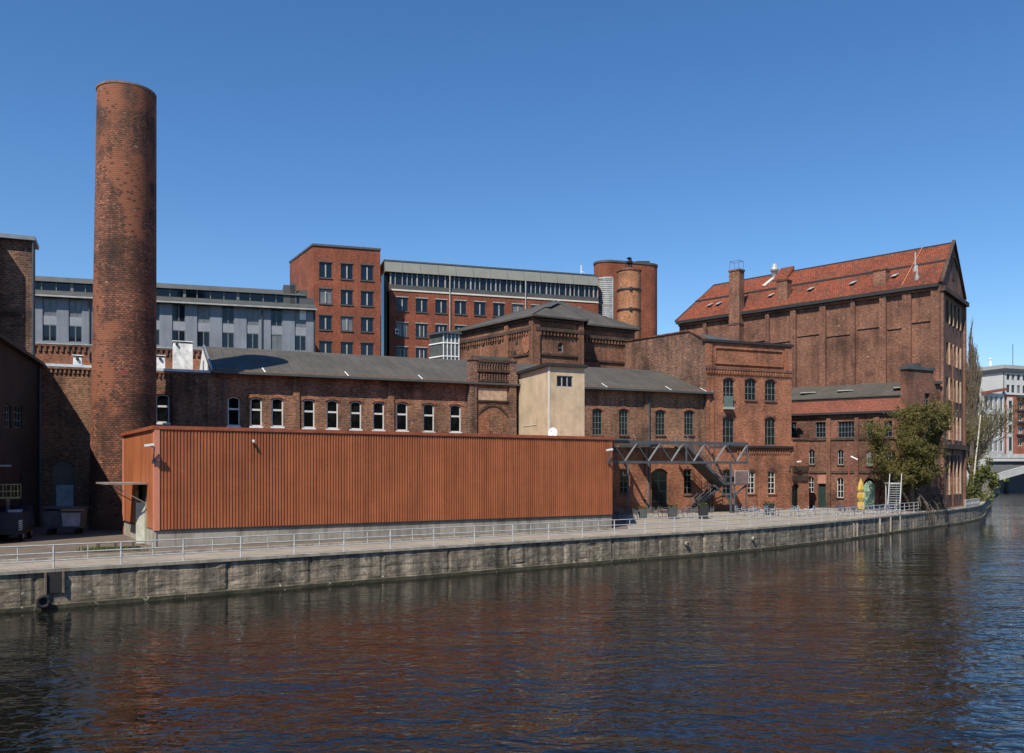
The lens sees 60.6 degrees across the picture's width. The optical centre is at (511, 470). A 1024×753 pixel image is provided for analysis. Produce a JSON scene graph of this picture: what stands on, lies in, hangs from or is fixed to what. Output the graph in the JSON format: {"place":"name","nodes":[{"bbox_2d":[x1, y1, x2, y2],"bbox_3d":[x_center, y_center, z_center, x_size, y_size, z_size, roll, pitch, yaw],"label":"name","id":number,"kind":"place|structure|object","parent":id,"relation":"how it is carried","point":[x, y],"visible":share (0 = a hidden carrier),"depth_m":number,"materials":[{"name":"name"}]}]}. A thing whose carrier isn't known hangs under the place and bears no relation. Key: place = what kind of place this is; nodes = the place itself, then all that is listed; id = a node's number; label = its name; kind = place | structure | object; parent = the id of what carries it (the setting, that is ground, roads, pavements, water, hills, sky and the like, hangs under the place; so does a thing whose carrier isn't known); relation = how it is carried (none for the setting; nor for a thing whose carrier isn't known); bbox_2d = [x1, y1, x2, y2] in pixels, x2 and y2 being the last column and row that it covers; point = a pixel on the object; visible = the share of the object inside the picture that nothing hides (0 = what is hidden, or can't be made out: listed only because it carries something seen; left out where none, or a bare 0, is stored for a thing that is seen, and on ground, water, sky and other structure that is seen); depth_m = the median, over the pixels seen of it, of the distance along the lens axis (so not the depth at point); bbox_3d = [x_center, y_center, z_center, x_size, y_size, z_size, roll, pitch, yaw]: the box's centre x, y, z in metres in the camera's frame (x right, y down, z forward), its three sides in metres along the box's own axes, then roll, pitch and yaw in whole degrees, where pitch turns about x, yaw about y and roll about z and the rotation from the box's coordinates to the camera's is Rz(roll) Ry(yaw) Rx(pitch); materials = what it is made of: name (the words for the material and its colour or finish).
{"place":"outdoors","nodes":[
{"label":"outdoors","id":0,"kind":"place"},
{"bbox_2d":[0,233,38,355],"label":"tall brick block","id":1,"kind":"structure","parent":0,"point":[17,289],"depth_m":75.85,"materials":[{"name":"brick"}]},
{"bbox_2d":[289,243,380,355],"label":"red office tower","id":2,"kind":"structure","parent":0,"point":[340,284],"depth_m":131.64,"materials":[{"name":"brick"}]},
{"bbox_2d":[319,262,332,278],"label":"window","id":3,"kind":"structure","parent":2,"relation":"in","point":[321,264],"depth_m":130.65,"materials":[{"name":"blue glass"}]},
{"bbox_2d":[319,289,332,304],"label":"window","id":4,"kind":"structure","parent":2,"relation":"in","point":[321,291],"depth_m":130.65,"materials":[{"name":"grey glass"}]},
{"bbox_2d":[319,315,332,330],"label":"window","id":5,"kind":"structure","parent":2,"relation":"in","point":[321,318],"depth_m":130.65,"materials":[{"name":"blue glass"}]},
{"bbox_2d":[340,264,353,280],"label":"window","id":6,"kind":"structure","parent":2,"relation":"in","point":[343,266],"depth_m":131.61,"materials":[{"name":"blue glass"}]},
{"bbox_2d":[340,290,353,305],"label":"window","id":7,"kind":"structure","parent":2,"relation":"in","point":[343,292],"depth_m":131.55,"materials":[{"name":"blue glass"}]},
{"bbox_2d":[340,317,353,331],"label":"window","id":8,"kind":"structure","parent":2,"relation":"in","point":[343,319],"depth_m":131.56,"materials":[{"name":"grey glass"}]},
{"bbox_2d":[360,265,373,281],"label":"window","id":9,"kind":"structure","parent":2,"relation":"in","point":[363,267],"depth_m":132.42,"materials":[{"name":"blue glass"}]},
{"bbox_2d":[360,291,373,306],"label":"window","id":10,"kind":"structure","parent":2,"relation":"in","point":[363,294],"depth_m":132.42,"materials":[{"name":"blue glass"}]},
{"bbox_2d":[360,318,373,332],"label":"window","id":11,"kind":"structure","parent":2,"relation":"in","point":[363,320],"depth_m":132.42,"materials":[{"name":"blue glass"}]},
{"bbox_2d":[39,345,713,525],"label":"brick hall","id":12,"kind":"structure","parent":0,"point":[244,388],"depth_m":86.68,"materials":[{"name":"brown brick"}]},
{"bbox_2d":[53,460,74,505],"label":"bricked up doorway","id":13,"kind":"structure","parent":12,"relation":"in","point":[63,470],"depth_m":74.51,"materials":[{"name":"grey paint"}]},
{"bbox_2d":[156,394,170,424],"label":"window","id":14,"kind":"structure","parent":12,"relation":"in","point":[162,400],"depth_m":77.69,"materials":[{"name":"glass"}]},
{"bbox_2d":[172,340,193,369],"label":"roof vent","id":15,"kind":"object","parent":12,"relation":"on","point":[182,354],"visible":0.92,"depth_m":84.33,"materials":[{"name":"white paint"}]},
{"bbox_2d":[227,397,240,427],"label":"window","id":16,"kind":"structure","parent":12,"relation":"in","point":[233,402],"depth_m":80.14,"materials":[{"name":"glass"}]},
{"bbox_2d":[249,398,262,427],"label":"window","id":17,"kind":"structure","parent":12,"relation":"in","point":[255,403],"depth_m":80.90,"materials":[{"name":"glass"}]},
{"bbox_2d":[271,398,284,427],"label":"window","id":18,"kind":"structure","parent":12,"relation":"in","point":[277,403],"depth_m":81.70,"materials":[{"name":"glass"}]},
{"bbox_2d":[302,399,315,428],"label":"window","id":19,"kind":"structure","parent":12,"relation":"in","point":[308,405],"depth_m":82.86,"materials":[{"name":"glass"}]},
{"bbox_2d":[326,400,338,429],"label":"window","id":20,"kind":"structure","parent":12,"relation":"in","point":[332,405],"depth_m":83.76,"materials":[{"name":"black glass"}]},
{"bbox_2d":[349,401,362,430],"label":"window","id":21,"kind":"structure","parent":12,"relation":"in","point":[355,407],"depth_m":84.65,"materials":[{"name":"glass"}]},
{"bbox_2d":[372,402,385,430],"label":"window","id":22,"kind":"structure","parent":12,"relation":"in","point":[378,407],"depth_m":85.58,"materials":[{"name":"black glass"}]},
{"bbox_2d":[395,402,408,431],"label":"window","id":23,"kind":"structure","parent":12,"relation":"in","point":[401,408],"depth_m":86.51,"materials":[{"name":"black glass"}]},
{"bbox_2d":[423,403,435,432],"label":"window","id":24,"kind":"structure","parent":12,"relation":"in","point":[428,409],"depth_m":87.63,"materials":[{"name":"glass"}]},
{"bbox_2d":[427,331,461,359],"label":"glazed roof lantern","id":25,"kind":"object","parent":12,"relation":"on","point":[443,344],"visible":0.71,"depth_m":106.59,"materials":[{"name":"grey glass"}]},
{"bbox_2d":[449,405,461,432],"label":"window","id":26,"kind":"structure","parent":12,"relation":"in","point":[455,410],"depth_m":88.78,"materials":[{"name":"glass"}]},
{"bbox_2d":[592,409,603,436],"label":"window","id":27,"kind":"structure","parent":12,"relation":"in","point":[597,414],"depth_m":95.40,"materials":[{"name":"black glass"}]},
{"bbox_2d":[618,409,629,435],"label":"window","id":28,"kind":"structure","parent":12,"relation":"in","point":[623,414],"depth_m":96.71,"materials":[{"name":"black glass"}]},
{"bbox_2d":[619,469,629,494],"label":"window","id":29,"kind":"structure","parent":12,"relation":"in","point":[623,472],"depth_m":96.66,"materials":[{"name":"black glass"}]},
{"bbox_2d":[651,468,666,511],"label":"arched door","id":30,"kind":"structure","parent":12,"relation":"in","point":[658,476],"depth_m":98.55,"materials":[{"name":"green paint"}]},
{"bbox_2d":[655,410,666,435],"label":"window","id":31,"kind":"structure","parent":12,"relation":"in","point":[660,415],"depth_m":98.64,"materials":[{"name":"black glass"}]},
{"bbox_2d":[683,469,692,495],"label":"window","id":32,"kind":"structure","parent":12,"relation":"in","point":[687,472],"depth_m":100.10,"materials":[{"name":"black glass"}]},
{"bbox_2d":[684,411,694,435],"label":"window","id":33,"kind":"structure","parent":12,"relation":"in","point":[688,415],"depth_m":100.15,"materials":[{"name":"black glass"}]},
{"bbox_2d":[0,511,908,570],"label":"quay pavement","id":34,"kind":"structure","parent":0,"point":[48,564],"depth_m":54.71,"materials":[{"name":"grey concrete"}]},
{"bbox_2d":[96,425,613,546],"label":"corrugated shed","id":35,"kind":"structure","parent":34,"relation":"on","point":[198,482],"depth_m":60.03,"materials":[{"name":"orange metal"}]},
{"bbox_2d":[136,502,144,543],"bbox_3d":[-23.639,3.350,55.729,0.673,2.600,0.060,0,0,16],"label":"door leaf","id":36,"kind":"structure","parent":35,"relation":"in","point":[140,507],"depth_m":55.70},
{"bbox_2d":[517,363,587,435],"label":"rendered stair block","id":37,"kind":"structure","parent":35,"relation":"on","point":[550,395],"depth_m":84.70,"materials":[{"name":"cream render"},{"name":"dark grey roofing felt"}]},
{"bbox_2d":[557,376,571,386],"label":"window","id":38,"kind":"structure","parent":37,"relation":"in","point":[562,381],"depth_m":84.33,"materials":[{"name":"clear glass"}]},
{"bbox_2d":[0,502,918,567],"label":"quay railing","id":39,"kind":"object","parent":34,"relation":"on","point":[53,552],"visible":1,"depth_m":52.56,"materials":[{"name":"metal"}]},
{"bbox_2d":[857,479,864,514],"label":"closed parasol","id":40,"kind":"object","parent":34,"relation":"on","point":[860,495],"visible":0.86,"depth_m":93.06,"materials":[{"name":"fabric"}]},
{"bbox_2d":[380,259,598,357],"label":"red office wing","id":41,"kind":"structure","parent":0,"point":[419,301],"depth_m":141.54,"materials":[{"name":"red brick"}]},
{"bbox_2d":[396,297,408,311],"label":"window","id":42,"kind":"structure","parent":41,"relation":"in","point":[398,299],"depth_m":138.97,"materials":[{"name":"blue glass"}]},
{"bbox_2d":[435,300,447,314],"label":"window","id":43,"kind":"structure","parent":41,"relation":"in","point":[437,302],"depth_m":140.92,"materials":[{"name":"blue glass"}]},
{"bbox_2d":[0,486,997,559],"bbox_3d":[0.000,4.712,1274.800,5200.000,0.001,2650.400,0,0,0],"label":"ground","id":44,"kind":"structure","parent":0,"point":[41,536],"depth_m":57.99,"materials":[{"name":"grey concrete"}]},
{"bbox_2d":[0,465,34,540],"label":"lift truck","id":45,"kind":"object","parent":44,"relation":"on","point":[18,520],"visible":1,"depth_m":57.48,"materials":[{"name":"black metal"}]},
{"bbox_2d":[0,333,44,538],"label":"shaded brick wing","id":46,"kind":"structure","parent":44,"relation":"on","point":[20,411],"depth_m":66.31,"materials":[{"name":"brown brick"}]},
{"bbox_2d":[13,404,19,427],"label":"window","id":47,"kind":"structure","parent":46,"relation":"in","point":[16,409],"depth_m":65.79,"materials":[{"name":"black glass"}]},
{"bbox_2d":[41,506,88,533],"bbox_3d":[-32.908,3.652,64.562,2.900,2.065,1.570,0,0,-10],"label":"waste container","id":48,"kind":"object","parent":44,"relation":"on","point":[55,517],"visible":1,"depth_m":64.05,"materials":[{"name":"grey metal"}]},
{"bbox_2d":[56,485,73,505],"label":"leaning board","id":49,"kind":"object","parent":44,"relation":"on","point":[64,495],"visible":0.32,"depth_m":74.27,"materials":[{"name":"blue concrete"}]},
{"bbox_2d":[71,545,147,552],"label":"weeds","id":50,"kind":"object","parent":44,"relation":"on","point":[102,548],"visible":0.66,"depth_m":50.61,"materials":[{"name":"green plant"}]},
{"bbox_2d":[88,80,156,530],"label":"chimney stack","id":51,"kind":"object","parent":44,"relation":"on","point":[124,349],"visible":0.93,"depth_m":68.95,"materials":[{"name":"brick"}]},
{"bbox_2d":[35,276,316,369],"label":"grey clad loft","id":52,"kind":"structure","parent":44,"relation":"on","point":[200,316],"depth_m":110.65,"materials":[{"name":"grey metal cladding"},{"name":"blue glass"},{"name":"brown red brick"}]},
{"bbox_2d":[43,324,56,340],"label":"window","id":53,"kind":"structure","parent":52,"relation":"in","point":[49,331],"depth_m":105.70,"materials":[{"name":"blue glass"}]},
{"bbox_2d":[43,297,56,315],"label":"window","id":54,"kind":"structure","parent":52,"relation":"in","point":[49,304],"depth_m":105.70,"materials":[{"name":"blue glass"}]},
{"bbox_2d":[69,326,81,341],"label":"window","id":55,"kind":"structure","parent":52,"relation":"in","point":[75,332],"depth_m":106.53,"materials":[{"name":"blue glass"}]},
{"bbox_2d":[69,299,81,316],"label":"window","id":56,"kind":"structure","parent":52,"relation":"in","point":[75,305],"depth_m":106.53,"materials":[{"name":"blue glass"}]},
{"bbox_2d":[172,304,184,321],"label":"window","id":57,"kind":"structure","parent":52,"relation":"in","point":[178,310],"depth_m":109.91,"materials":[{"name":"blue glass"}]},
{"bbox_2d":[197,331,209,346],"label":"window","id":58,"kind":"structure","parent":52,"relation":"in","point":[203,337],"depth_m":110.75,"materials":[{"name":"blue glass"}]},
{"bbox_2d":[197,305,209,322],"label":"window","id":59,"kind":"structure","parent":52,"relation":"in","point":[203,312],"depth_m":110.75,"materials":[{"name":"blue glass"}]},
{"bbox_2d":[222,332,233,347],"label":"window","id":60,"kind":"structure","parent":52,"relation":"in","point":[227,337],"depth_m":111.61,"materials":[{"name":"glass"}]},
{"bbox_2d":[222,306,233,323],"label":"window","id":61,"kind":"structure","parent":52,"relation":"in","point":[227,312],"depth_m":111.61,"materials":[{"name":"blue glass"}]},
{"bbox_2d":[247,333,258,348],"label":"window","id":62,"kind":"structure","parent":52,"relation":"in","point":[252,339],"depth_m":112.46,"materials":[{"name":"glass"}]},
{"bbox_2d":[247,308,258,324],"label":"window","id":63,"kind":"structure","parent":52,"relation":"in","point":[252,313],"depth_m":112.48,"materials":[{"name":"blue glass"}]},
{"bbox_2d":[271,334,281,349],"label":"window","id":64,"kind":"structure","parent":52,"relation":"in","point":[276,340],"depth_m":113.32,"materials":[{"name":"grey paint"}]},
{"bbox_2d":[271,309,281,325],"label":"window","id":65,"kind":"structure","parent":52,"relation":"in","point":[276,314],"depth_m":113.32,"materials":[{"name":"blue glass"}]},
{"bbox_2d":[295,335,305,350],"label":"window","id":66,"kind":"structure","parent":52,"relation":"in","point":[300,341],"depth_m":114.21,"materials":[{"name":"glass"}]},
{"bbox_2d":[0,528,612,562],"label":"kerb","id":67,"kind":"structure","parent":44,"relation":"on","point":[170,552],"depth_m":52.94,"materials":[{"name":"grey concrete"}]},
{"bbox_2d":[451,300,639,368],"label":"hipped pavilion","id":68,"kind":"structure","parent":44,"relation":"on","point":[555,331],"depth_m":113.22,"materials":[{"name":"brick"}]},
{"bbox_2d":[617,257,641,338],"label":"banded brick silo","id":69,"kind":"object","parent":44,"relation":"on","point":[628,295],"visible":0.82,"depth_m":136.45,"materials":[{"name":"brown brick"}]},
{"bbox_2d":[624,330,793,510],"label":"brick tower house","id":70,"kind":"structure","parent":44,"relation":"on","point":[748,383],"depth_m":103.14,"materials":[{"name":"brown brick"}]},
{"bbox_2d":[723,417,732,441],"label":"window","id":71,"kind":"structure","parent":70,"relation":"in","point":[727,421],"depth_m":101.77,"materials":[{"name":"black glass"}]},
{"bbox_2d":[723,378,735,401],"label":"window","id":72,"kind":"structure","parent":70,"relation":"in","point":[727,383],"depth_m":101.75,"materials":[{"name":"black glass"}]},
{"bbox_2d":[744,379,757,401],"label":"window","id":73,"kind":"structure","parent":70,"relation":"in","point":[749,383],"depth_m":102.97,"materials":[{"name":"black glass"}]},
{"bbox_2d":[764,380,776,402],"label":"window","id":74,"kind":"structure","parent":70,"relation":"in","point":[769,385],"depth_m":104.09,"materials":[{"name":"black glass"}]},
{"bbox_2d":[764,417,776,445],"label":"window","id":75,"kind":"structure","parent":70,"relation":"in","point":[769,422],"depth_m":104.09,"materials":[{"name":"glass"}]},
{"bbox_2d":[767,470,776,494],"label":"window","id":76,"kind":"structure","parent":70,"relation":"in","point":[771,475],"depth_m":104.19,"materials":[{"name":"white glass"}]},
{"bbox_2d":[728,260,744,340],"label":"brick flue","id":77,"kind":"object","parent":44,"relation":"on","point":[736,303],"visible":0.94,"depth_m":127.53,"materials":[{"name":"brown brick"}]},
{"bbox_2d":[675,240,968,508],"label":"canal warehouse","id":78,"kind":"structure","parent":44,"relation":"on","point":[843,323],"depth_m":116.47,"materials":[{"name":"brick"}]},
{"bbox_2d":[776,279,792,301],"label":"roof chimney","id":79,"kind":"object","parent":78,"relation":"on","point":[784,289],"visible":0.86,"depth_m":123.79,"materials":[{"name":"brick"}]},
{"bbox_2d":[872,268,890,286],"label":"roof chimney","id":80,"kind":"object","parent":78,"relation":"on","point":[881,277],"visible":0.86,"depth_m":113.85,"materials":[{"name":"brick"}]},
{"bbox_2d":[791,363,942,508],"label":"brown canal wing","id":81,"kind":"structure","parent":44,"relation":"on","point":[825,417],"depth_m":109.24,"materials":[{"name":"brown brick"}]},
{"bbox_2d":[810,422,825,438],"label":"window","id":82,"kind":"structure","parent":81,"relation":"in","point":[820,426],"depth_m":111.12,"materials":[{"name":"black glass"}]},
{"bbox_2d":[819,484,825,506],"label":"green door","id":83,"kind":"structure","parent":81,"relation":"in","point":[822,487],"depth_m":111.04,"materials":[{"name":"paint"}]},
{"bbox_2d":[838,421,853,437],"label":"window","id":84,"kind":"structure","parent":81,"relation":"in","point":[844,428],"depth_m":109.35,"materials":[{"name":"glass"}]},
{"bbox_2d":[879,455,906,508],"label":"reddish shrub","id":85,"kind":"object","parent":44,"relation":"on","point":[891,499],"visible":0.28,"depth_m":104.45,"materials":[{"name":"brown plant"}]},
{"bbox_2d":[884,474,901,512],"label":"steel ladder stair","id":86,"kind":"object","parent":44,"relation":"on","point":[896,495],"visible":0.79,"depth_m":97.79,"materials":[{"name":"grey metal"}]},
{"bbox_2d":[851,392,957,526],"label":"canal tree","id":87,"kind":"object","parent":44,"relation":"on","point":[918,461],"visible":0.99,"depth_m":100.97,"materials":[{"name":"green plant"}]},
{"bbox_2d":[967,316,982,481],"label":"poplar tree","id":88,"kind":"object","parent":44,"relation":"on","point":[974,371],"visible":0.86,"depth_m":161.18,"materials":[{"name":"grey plant"}]},
{"bbox_2d":[967,380,989,451],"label":"bare tree","id":89,"kind":"object","parent":44,"relation":"on","point":[968,433],"visible":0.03,"depth_m":144.08,"materials":[{"name":"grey plant"}]},
{"bbox_2d":[967,456,993,498],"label":"bank bush","id":90,"kind":"object","parent":44,"relation":"on","point":[970,461],"visible":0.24,"depth_m":140.97,"materials":[{"name":"green plant"}]},
{"bbox_2d":[967,463,1001,502],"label":"bank bush","id":91,"kind":"object","parent":44,"relation":"on","point":[993,483],"visible":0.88,"depth_m":133.96,"materials":[{"name":"green plant"}]},
{"bbox_2d":[967,386,1006,497],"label":"birch tree","id":92,"kind":"object","parent":44,"relation":"on","point":[978,440],"visible":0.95,"depth_m":135.88,"materials":[{"name":"white plant"}]},
{"bbox_2d":[968,388,1006,453],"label":"glass fronted house","id":93,"kind":"structure","parent":44,"relation":"on","point":[998,446],"depth_m":296.15,"materials":[{"name":"white paint"}]},
{"bbox_2d":[967,393,1023,493],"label":"bare tree","id":94,"kind":"object","parent":44,"relation":"on","point":[991,425],"visible":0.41,"depth_m":175.94,"materials":[{"name":"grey plant"}]},
{"bbox_2d":[967,454,1023,479],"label":"canal bridge","id":95,"kind":"structure","parent":44,"relation":"on","point":[1008,459],"depth_m":268.00,"materials":[{"name":"concrete"}]},
{"bbox_2d":[977,466,1023,486],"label":"ramp bridge","id":96,"kind":"structure","parent":44,"relation":"on","point":[1011,472],"depth_m":256.37,"materials":[{"name":"concrete"}]},
{"bbox_2d":[979,365,1023,453],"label":"red white apartment house","id":97,"kind":"structure","parent":44,"relation":"on","point":[1012,379],"depth_m":302.00,"materials":[{"name":"paint"}]},
{"bbox_2d":[987,465,1023,490],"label":"quay wall","id":98,"kind":"structure","parent":44,"relation":"on","point":[1016,482],"depth_m":284.00,"materials":[{"name":"concrete"}]},
{"bbox_2d":[0,491,1023,752],"bbox_3d":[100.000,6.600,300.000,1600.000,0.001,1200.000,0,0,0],"label":"water","id":99,"kind":"structure","parent":0,"point":[908,641],"depth_m":30.39,"materials":[{"name":"blue liquid"}]},
{"bbox_2d":[0,488,999,612],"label":"quay wall","id":100,"kind":"structure","parent":99,"relation":"in","point":[23,590],"depth_m":52.44,"materials":[{"name":"concrete"}]},
{"bbox_2d":[0,0,1023,366],"label":"sky","id":101,"kind":"structure","parent":0,"point":[690,139],"materials":[{"name":"blue"}]},
{"bbox_2d":[593,260,657,337],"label":"oval stair tower","id":102,"kind":"structure","parent":0,"point":[605,271],"depth_m":152.13,"materials":[{"name":"red brick"}]},
{"bbox_2d":[624,507,906,528],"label":"terrace","id":103,"kind":"structure","parent":0,"point":[685,518],"depth_m":85.53,"materials":[{"name":"grey concrete"}]},
{"bbox_2d":[613,439,747,512],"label":"steel gantry","id":104,"kind":"object","parent":103,"relation":"on","point":[634,444],"visible":0.87,"depth_m":94.64,"materials":[{"name":"grey metal"}]},
{"bbox_2d":[697,502,708,518],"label":"planter","id":105,"kind":"object","parent":103,"relation":"on","point":[703,508],"visible":1,"depth_m":84.75,"materials":[{"name":"grey concrete"}]},
{"bbox_2d":[675,436,748,512],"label":"steel staircase","id":106,"kind":"structure","parent":103,"relation":"on","point":[709,474],"depth_m":97.37,"materials":[{"name":"grey metal"}]},
{"bbox_2d":[791,434,809,509],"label":"brick porch","id":107,"kind":"object","parent":103,"relation":"on","point":[800,480],"visible":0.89,"depth_m":105.52,"materials":[{"name":"red brick"}]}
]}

